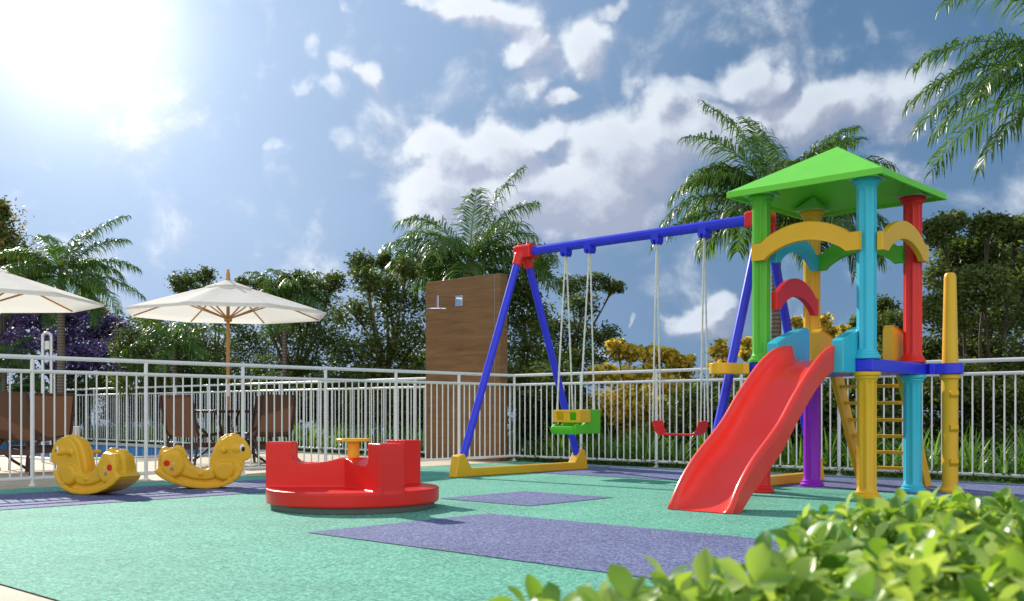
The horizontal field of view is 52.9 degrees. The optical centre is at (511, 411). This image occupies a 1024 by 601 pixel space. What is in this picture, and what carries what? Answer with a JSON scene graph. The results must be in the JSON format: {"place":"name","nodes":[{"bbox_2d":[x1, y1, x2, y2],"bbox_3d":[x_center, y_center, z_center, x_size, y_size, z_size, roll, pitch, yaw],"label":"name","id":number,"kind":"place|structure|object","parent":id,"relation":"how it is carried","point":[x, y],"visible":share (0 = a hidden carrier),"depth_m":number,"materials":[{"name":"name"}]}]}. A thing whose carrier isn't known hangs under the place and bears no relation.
{"place":"outdoors","nodes":[
{"label":"outdoors","id":0,"kind":"place"},
{"bbox_2d":[0,452,510,600],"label":"pool deck","id":1,"kind":"structure","parent":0,"point":[8,594],"depth_m":12.75,"materials":[{"name":"stone"}]},
{"bbox_2d":[0,455,24,469],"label":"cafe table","id":2,"kind":"object","parent":1,"relation":"on","point":[15,461],"visible":0.06,"depth_m":12.79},
{"bbox_2d":[0,383,56,392],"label":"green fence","id":3,"kind":"object","parent":1,"relation":"on","point":[24,385],"visible":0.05,"depth_m":25.05,"materials":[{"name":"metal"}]},
{"bbox_2d":[0,392,63,475],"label":"sling chair","id":4,"kind":"object","parent":1,"relation":"on","point":[4,416],"visible":0.63,"depth_m":11.63,"materials":[{"name":"brown fabric"}]},
{"bbox_2d":[8,393,74,471],"bbox_3d":[-5.776,0.252,12.659,0.637,0.944,0.593,0,0,41],"label":"sling chair","id":5,"kind":"object","parent":1,"relation":"on","point":[59,413],"visible":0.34,"depth_m":12.51,"materials":[{"name":"brown fabric"}]},
{"bbox_2d":[41,331,52,461],"bbox_3d":[-6.600,-0.209,14.600,0.158,1.859,0.048,0,0,-20],"label":"steel shower","id":6,"kind":"object","parent":1,"relation":"on","point":[48,345],"visible":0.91,"depth_m":14.59,"materials":[{"name":"silver metal"}]},
{"bbox_2d":[0,269,103,312],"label":"patio umbrella","id":7,"kind":"object","parent":1,"relation":"on","point":[18,294],"visible":1,"depth_m":13.27,"materials":[{"name":"white fabric"}]},
{"bbox_2d":[72,426,79,435],"bbox_3d":[-6.425,0.470,15.032,0.200,0.500,0.245,0,0,-20],"label":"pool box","id":8,"kind":"object","parent":1,"relation":"on","point":[78,430],"visible":0.24,"depth_m":14.95,"materials":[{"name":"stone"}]},
{"bbox_2d":[0,440,302,459],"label":"pool coping","id":9,"kind":"object","parent":1,"relation":"on","point":[129,445],"visible":0.09,"depth_m":19.96,"materials":[{"name":"stone"}]},
{"bbox_2d":[159,394,223,465],"bbox_3d":[-4.273,0.252,13.721,0.593,0.944,0.637,0,0,24],"label":"sling chair","id":10,"kind":"object","parent":1,"relation":"on","point":[178,416],"visible":0.63,"depth_m":13.50,"materials":[{"name":"brown fabric"}]},
{"bbox_2d":[125,269,325,415],"bbox_3d":[-3.920,-0.632,14.200,2.587,2.665,2.587,0,0,-16],"label":"patio umbrella","id":11,"kind":"object","parent":1,"relation":"on","point":[227,301],"visible":0.98,"depth_m":14.18,"materials":[{"name":"white fabric"}]},
{"bbox_2d":[193,410,265,462],"bbox_3d":[-3.920,0.353,14.200,1.000,0.745,1.000,0,0,43],"label":"cafe table","id":12,"kind":"object","parent":1,"relation":"on","point":[228,425],"visible":0.4,"depth_m":14.17,"materials":[{"name":"brown wood"}]},
{"bbox_2d":[225,396,277,461],"bbox_3d":[-3.732,0.252,14.934,0.637,0.944,0.593,0,0,30],"label":"sling chair","id":13,"kind":"object","parent":1,"relation":"on","point":[254,420],"visible":0.28,"depth_m":14.60,"materials":[{"name":"brown fabric"}]},
{"bbox_2d":[0,354,516,485],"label":"metal fence","id":14,"kind":"object","parent":1,"relation":"on","point":[32,371],"visible":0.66,"depth_m":11.66,"materials":[{"name":"white metal"}]},
{"bbox_2d":[236,394,295,459],"bbox_3d":[-3.277,0.252,13.728,0.637,0.944,0.593,0,0,44],"label":"sling chair","id":15,"kind":"object","parent":1,"relation":"on","point":[270,416],"visible":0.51,"depth_m":13.54,"materials":[{"name":"brown fabric"}]},
{"bbox_2d":[426,273,506,460],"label":"shower wall","id":16,"kind":"structure","parent":1,"relation":"on","point":[458,338],"depth_m":15.30,"materials":[{"name":"brown wood"}]},
{"bbox_2d":[426,295,462,310],"bbox_3d":[-0.997,-1.611,15.149,0.370,0.247,0.610,0,0,43],"label":"shower head","id":17,"kind":"object","parent":16,"relation":"attached to","point":[458,300],"visible":1,"depth_m":15.16},
{"bbox_2d":[0,430,1021,600],"bbox_3d":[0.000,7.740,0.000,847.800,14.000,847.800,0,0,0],"label":"ground","id":18,"kind":"structure","parent":0,"point":[312,452],"depth_m":4.32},
{"bbox_2d":[0,336,40,443],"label":"tree","id":19,"kind":"object","parent":18,"relation":"on","point":[4,362],"visible":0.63,"depth_m":24.47,"materials":[{"name":"green plant"}]},
{"bbox_2d":[0,195,54,382],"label":"broadleaf tree","id":20,"kind":"object","parent":18,"relation":"on","point":[8,239],"visible":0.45,"depth_m":26.13,"materials":[{"name":"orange plant"}]},
{"bbox_2d":[0,310,135,391],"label":"flowering tree","id":21,"kind":"object","parent":18,"relation":"on","point":[94,348],"visible":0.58,"depth_m":26.43,"materials":[{"name":"purple plant"}]},
{"bbox_2d":[45,375,99,426],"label":"shrub","id":22,"kind":"object","parent":18,"relation":"on","point":[82,386],"visible":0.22,"depth_m":25.77,"materials":[{"name":"green plant"}]},
{"bbox_2d":[0,215,146,440],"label":"palm tree","id":23,"kind":"object","parent":18,"relation":"on","point":[76,280],"visible":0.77,"depth_m":22.43,"materials":[{"name":"green plant"}]},
{"bbox_2d":[73,278,110,435],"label":"palm tree","id":24,"kind":"object","parent":18,"relation":"on","point":[106,312],"visible":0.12,"depth_m":28.22,"materials":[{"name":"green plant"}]},
{"bbox_2d":[0,441,211,455],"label":"pool basin","id":25,"kind":"object","parent":18,"relation":"in","point":[132,450],"depth_m":21.98,"materials":[{"name":"tile"}]},
{"bbox_2d":[35,453,143,457],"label":"pool water","id":26,"kind":"structure","parent":25,"relation":"in","point":[47,454],"depth_m":21.47,"materials":[{"name":"blue liquid"}]},
{"bbox_2d":[85,368,148,427],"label":"shrub","id":27,"kind":"object","parent":18,"relation":"on","point":[113,398],"visible":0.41,"depth_m":24.94,"materials":[{"name":"green plant"}]},
{"bbox_2d":[131,377,197,426],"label":"shrub","id":28,"kind":"object","parent":18,"relation":"on","point":[149,408],"visible":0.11,"depth_m":24.56,"materials":[{"name":"green plant"}]},
{"bbox_2d":[101,310,235,401],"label":"broadleaf tree","id":29,"kind":"object","parent":18,"relation":"on","point":[123,344],"visible":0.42,"depth_m":22.84,"materials":[{"name":"green plant"}]},
{"bbox_2d":[177,366,238,429],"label":"shrub","id":30,"kind":"object","parent":18,"relation":"on","point":[212,381],"visible":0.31,"depth_m":22.90,"materials":[{"name":"green plant"}]},
{"bbox_2d":[164,264,280,430],"bbox_3d":[-6.913,-1.522,26.041,3.805,4.688,2.684,0,0,44],"label":"broadleaf tree","id":31,"kind":"object","parent":18,"relation":"on","point":[204,277],"visible":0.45,"depth_m":25.89,"materials":[{"name":"green plant"}]},
{"bbox_2d":[211,369,264,431],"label":"shrub","id":32,"kind":"object","parent":18,"relation":"on","point":[247,387],"visible":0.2,"depth_m":21.67,"materials":[{"name":"green plant"}]},
{"bbox_2d":[249,368,328,428],"bbox_3d":[-4.616,-0.032,21.384,1.810,1.705,2.613,0,0,-24],"label":"shrub","id":33,"kind":"object","parent":18,"relation":"on","point":[271,387],"visible":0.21,"depth_m":20.67,"materials":[{"name":"green plant"}]},
{"bbox_2d":[243,268,341,381],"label":"palm tree","id":34,"kind":"object","parent":18,"relation":"on","point":[295,282],"visible":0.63,"depth_m":20.83,"materials":[{"name":"green plant"}]},
{"bbox_2d":[234,268,359,426],"bbox_3d":[-4.773,-1.105,21.959,2.378,3.851,3.441,0,0,-36],"label":"broadleaf tree","id":35,"kind":"object","parent":18,"relation":"on","point":[300,347],"visible":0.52,"depth_m":21.46,"materials":[{"name":"green plant"}]},
{"bbox_2d":[298,363,356,437],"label":"shrub","id":36,"kind":"object","parent":18,"relation":"on","point":[317,375],"visible":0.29,"depth_m":19.93,"materials":[{"name":"green plant"}]},
{"bbox_2d":[329,356,399,433],"bbox_3d":[-2.715,-0.130,19.327,1.584,1.904,2.523,0,0,-24],"label":"shrub","id":37,"kind":"object","parent":18,"relation":"on","point":[364,375],"visible":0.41,"depth_m":18.85,"materials":[{"name":"green plant"}]},
{"bbox_2d":[318,247,425,439],"bbox_3d":[-2.507,-1.196,19.468,2.571,4.033,2.426,0,0,0],"label":"broadleaf tree","id":38,"kind":"object","parent":18,"relation":"on","point":[372,282],"visible":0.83,"depth_m":19.09,"materials":[{"name":"green plant"}]},
{"bbox_2d":[359,358,425,434],"bbox_3d":[-1.886,-0.083,18.517,1.722,1.809,2.314,0,0,0],"label":"shrub","id":39,"kind":"object","parent":18,"relation":"on","point":[407,375],"visible":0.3,"depth_m":17.85,"materials":[{"name":"green plant"}]},
{"bbox_2d":[377,164,566,321],"bbox_3d":[-0.786,-2.036,20.034,3.406,5.611,3.538,0,0,-39],"label":"palm tree","id":40,"kind":"object","parent":18,"relation":"on","point":[434,250],"visible":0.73,"depth_m":19.81,"materials":[{"name":"green plant"}]},
{"bbox_2d":[411,243,564,448],"bbox_3d":[-0.485,-1.304,20.470,3.290,4.259,3.284,0,0,0],"label":"broadleaf tree","id":41,"kind":"object","parent":18,"relation":"on","point":[524,345],"visible":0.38,"depth_m":19.59,"materials":[{"name":"green plant"}]},
{"bbox_2d":[507,354,590,447],"bbox_3d":[0.509,-0.044,16.659,1.581,1.731,2.433,0,0,-32],"label":"shrub","id":42,"kind":"object","parent":18,"relation":"on","point":[525,379],"visible":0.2,"depth_m":16.20,"materials":[{"name":"green plant"}]},
{"bbox_2d":[89,441,1023,483],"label":"planting bed","id":43,"kind":"object","parent":18,"relation":"on","point":[881,476],"depth_m":12.11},
{"bbox_2d":[7,367,48,391],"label":"shrub","id":44,"kind":"object","parent":43,"relation":"on","point":[17,388],"visible":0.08,"depth_m":26.25,"materials":[{"name":"green plant"}]},
{"bbox_2d":[118,315,230,443],"bbox_3d":[-7.149,-0.715,22.022,2.245,2.970,1.915,0,0,-35],"label":"palm tree","id":45,"kind":"object","parent":43,"relation":"on","point":[175,344],"visible":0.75,"depth_m":21.82,"materials":[{"name":"green plant"}]},
{"bbox_2d":[66,377,510,454],"bbox_3d":[-5.524,0.090,20.052,15.145,1.260,0.090,0,0,43],"label":"metal fence","id":46,"kind":"object","parent":43,"relation":"on","point":[321,389],"visible":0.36,"depth_m":19.62,"materials":[{"name":"white metal"}]},
{"bbox_2d":[73,415,1023,480],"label":"strap leaf plants","id":47,"kind":"object","parent":43,"relation":"on","point":[967,458],"visible":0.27,"depth_m":13.87,"materials":[{"name":"green plant"}]},
{"bbox_2d":[83,436,1023,482],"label":"ground cover","id":48,"kind":"object","parent":43,"relation":"on","point":[783,470],"visible":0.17,"depth_m":13.35,"materials":[{"name":"green plant"}]},
{"bbox_2d":[514,357,1023,477],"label":"metal fence","id":49,"kind":"object","parent":43,"relation":"on","point":[741,379],"visible":0.56,"depth_m":12.87,"materials":[{"name":"white metal"}]},
{"bbox_2d":[516,363,624,448],"bbox_3d":[0.947,0.039,15.820,1.851,1.564,2.450,0,0,0],"label":"shrub","id":50,"kind":"object","parent":18,"relation":"on","point":[547,379],"visible":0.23,"depth_m":15.33,"materials":[{"name":"green plant"}]},
{"bbox_2d":[525,271,627,377],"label":"broadleaf tree","id":51,"kind":"object","parent":18,"relation":"on","point":[605,282],"visible":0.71,"depth_m":20.53,"materials":[{"name":"green plant"}]},
{"bbox_2d":[583,338,703,446],"bbox_3d":[2.194,-0.186,16.457,2.261,2.012,2.910,0,0,0],"label":"yellow tree","id":52,"kind":"object","parent":18,"relation":"on","point":[620,349],"visible":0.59,"depth_m":15.89,"materials":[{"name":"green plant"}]},
{"bbox_2d":[658,372,720,452],"bbox_3d":[2.870,0.150,14.945,1.728,1.422,2.557,0,0,24],"label":"shrub","id":53,"kind":"object","parent":18,"relation":"on","point":[686,407],"visible":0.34,"depth_m":14.29,"materials":[{"name":"green plant"}]},
{"bbox_2d":[704,337,735,388],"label":"yellow tree","id":54,"kind":"object","parent":18,"relation":"on","point":[718,350],"visible":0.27,"depth_m":15.77,"materials":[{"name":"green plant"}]},
{"bbox_2d":[738,336,751,362],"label":"yellow tree","id":55,"kind":"object","parent":18,"relation":"on","point":[745,349],"visible":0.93,"depth_m":15.88,"materials":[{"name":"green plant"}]},
{"bbox_2d":[699,358,829,443],"bbox_3d":[3.515,0.032,14.231,2.093,1.579,2.571,0,0,0],"label":"shrub","id":56,"kind":"object","parent":18,"relation":"on","point":[737,385],"visible":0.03,"depth_m":13.58,"materials":[{"name":"green plant"}]},
{"bbox_2d":[649,100,898,339],"bbox_3d":[3.858,-1.990,15.123,3.297,5.521,3.031,0,0,31],"label":"palm tree","id":57,"kind":"object","parent":18,"relation":"on","point":[727,175],"visible":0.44,"depth_m":15.18,"materials":[{"name":"green plant"}]},
{"bbox_2d":[786,381,854,449],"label":"shrub","id":58,"kind":"object","parent":18,"relation":"on","point":[825,419],"visible":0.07,"depth_m":13.46,"materials":[{"name":"green plant"}]},
{"bbox_2d":[790,312,851,382],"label":"yellow tree","id":59,"kind":"object","parent":18,"relation":"on","point":[827,326],"visible":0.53,"depth_m":16.11,"materials":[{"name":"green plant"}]},
{"bbox_2d":[800,378,901,464],"bbox_3d":[4.598,0.157,13.356,1.749,1.616,2.591,0,0,0],"label":"shrub","id":60,"kind":"object","parent":18,"relation":"on","point":[888,397],"visible":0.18,"depth_m":13.14,"materials":[{"name":"green plant"}]},
{"bbox_2d":[846,293,929,444],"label":"broadleaf tree","id":61,"kind":"object","parent":18,"relation":"on","point":[887,314],"visible":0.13,"depth_m":15.60,"materials":[{"name":"green plant"}]},
{"bbox_2d":[900,207,1023,463],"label":"broadleaf tree","id":62,"kind":"object","parent":18,"relation":"on","point":[997,263],"visible":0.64,"depth_m":14.03,"materials":[{"name":"green plant"}]},
{"bbox_2d":[902,0,1023,185],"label":"palm tree","id":63,"kind":"object","parent":18,"relation":"on","point":[1006,67],"visible":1,"depth_m":12.48,"materials":[{"name":"green plant"}]},
{"bbox_2d":[0,462,1023,600],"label":"rubber floor","id":64,"kind":"structure","parent":0,"point":[244,547],"depth_m":5.60,"materials":[{"name":"teal rubber"}]},
{"bbox_2d":[266,438,438,514],"bbox_3d":[-1.187,0.457,7.700,1.279,0.510,1.279,0,0,0],"label":"merry go round","id":65,"kind":"object","parent":64,"relation":"on","point":[381,478],"visible":1,"depth_m":7.35,"materials":[{"name":"red plastic"}]},
{"bbox_2d":[0,465,1023,584],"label":"blue floor pattern","id":66,"kind":"object","parent":64,"relation":"on","point":[587,546],"visible":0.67,"depth_m":6.08,"materials":[{"name":"rubber"}]},
{"bbox_2d":[51,434,140,494],"bbox_3d":[-3.594,0.455,8.847,0.858,0.509,0.470,0,0,26],"label":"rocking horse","id":67,"kind":"object","parent":66,"relation":"on","point":[78,471],"visible":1,"depth_m":8.78},
{"bbox_2d":[154,433,250,488],"bbox_3d":[-2.858,0.455,9.533,0.858,0.509,0.470,0,0,-14],"label":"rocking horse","id":68,"kind":"object","parent":66,"relation":"on","point":[231,453],"visible":1,"depth_m":9.45},
{"bbox_2d":[449,211,823,485],"bbox_3d":[1.270,-0.625,10.866,3.277,2.675,2.275,0,0,43],"label":"swing set","id":69,"kind":"object","parent":64,"relation":"on","point":[525,255],"visible":0.71,"depth_m":11.21,"materials":[{"name":"blue plastic"}]},
{"bbox_2d":[550,253,599,434],"bbox_3d":[0.697,-0.753,11.336,0.382,2.006,0.489,0,0,43],"label":"baby swing","id":70,"kind":"object","parent":69,"relation":"hanging from","point":[580,421],"visible":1,"depth_m":11.29,"materials":[{"name":"yellow plastic"}]},
{"bbox_2d":[652,238,708,435],"bbox_3d":[1.710,-0.755,10.460,0.596,2.000,0.170,0,0,43],"label":"belt swing","id":71,"kind":"object","parent":69,"relation":"hanging from","point":[659,428],"visible":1,"depth_m":10.34,"materials":[{"name":"red plastic"}]},
{"bbox_2d":[667,147,963,513],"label":"play tower","id":72,"kind":"structure","parent":64,"relation":"on","point":[735,456],"depth_m":8.87,"materials":[{"name":"multicoloured plastic"}]},
{"bbox_2d":[775,485,1023,598],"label":"hedge shrub","id":73,"kind":"object","parent":64,"relation":"on","point":[925,507],"visible":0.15,"depth_m":2.37,"materials":[{"name":"green plant"}]},
{"bbox_2d":[962,487,1023,522],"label":"hedge shrub","id":74,"kind":"object","parent":64,"relation":"on","point":[1001,498],"visible":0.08,"depth_m":2.94,"materials":[{"name":"green plant"}]},
{"bbox_2d":[0,0,1023,449],"label":"sky","id":75,"kind":"structure","parent":0,"point":[238,136],"materials":[{"name":"blue"}]},
{"bbox_2d":[487,506,1023,600],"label":"hedge shrub","id":76,"kind":"object","parent":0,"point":[930,564],"visible":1,"depth_m":1.68,"materials":[{"name":"green plant"}]}
]}

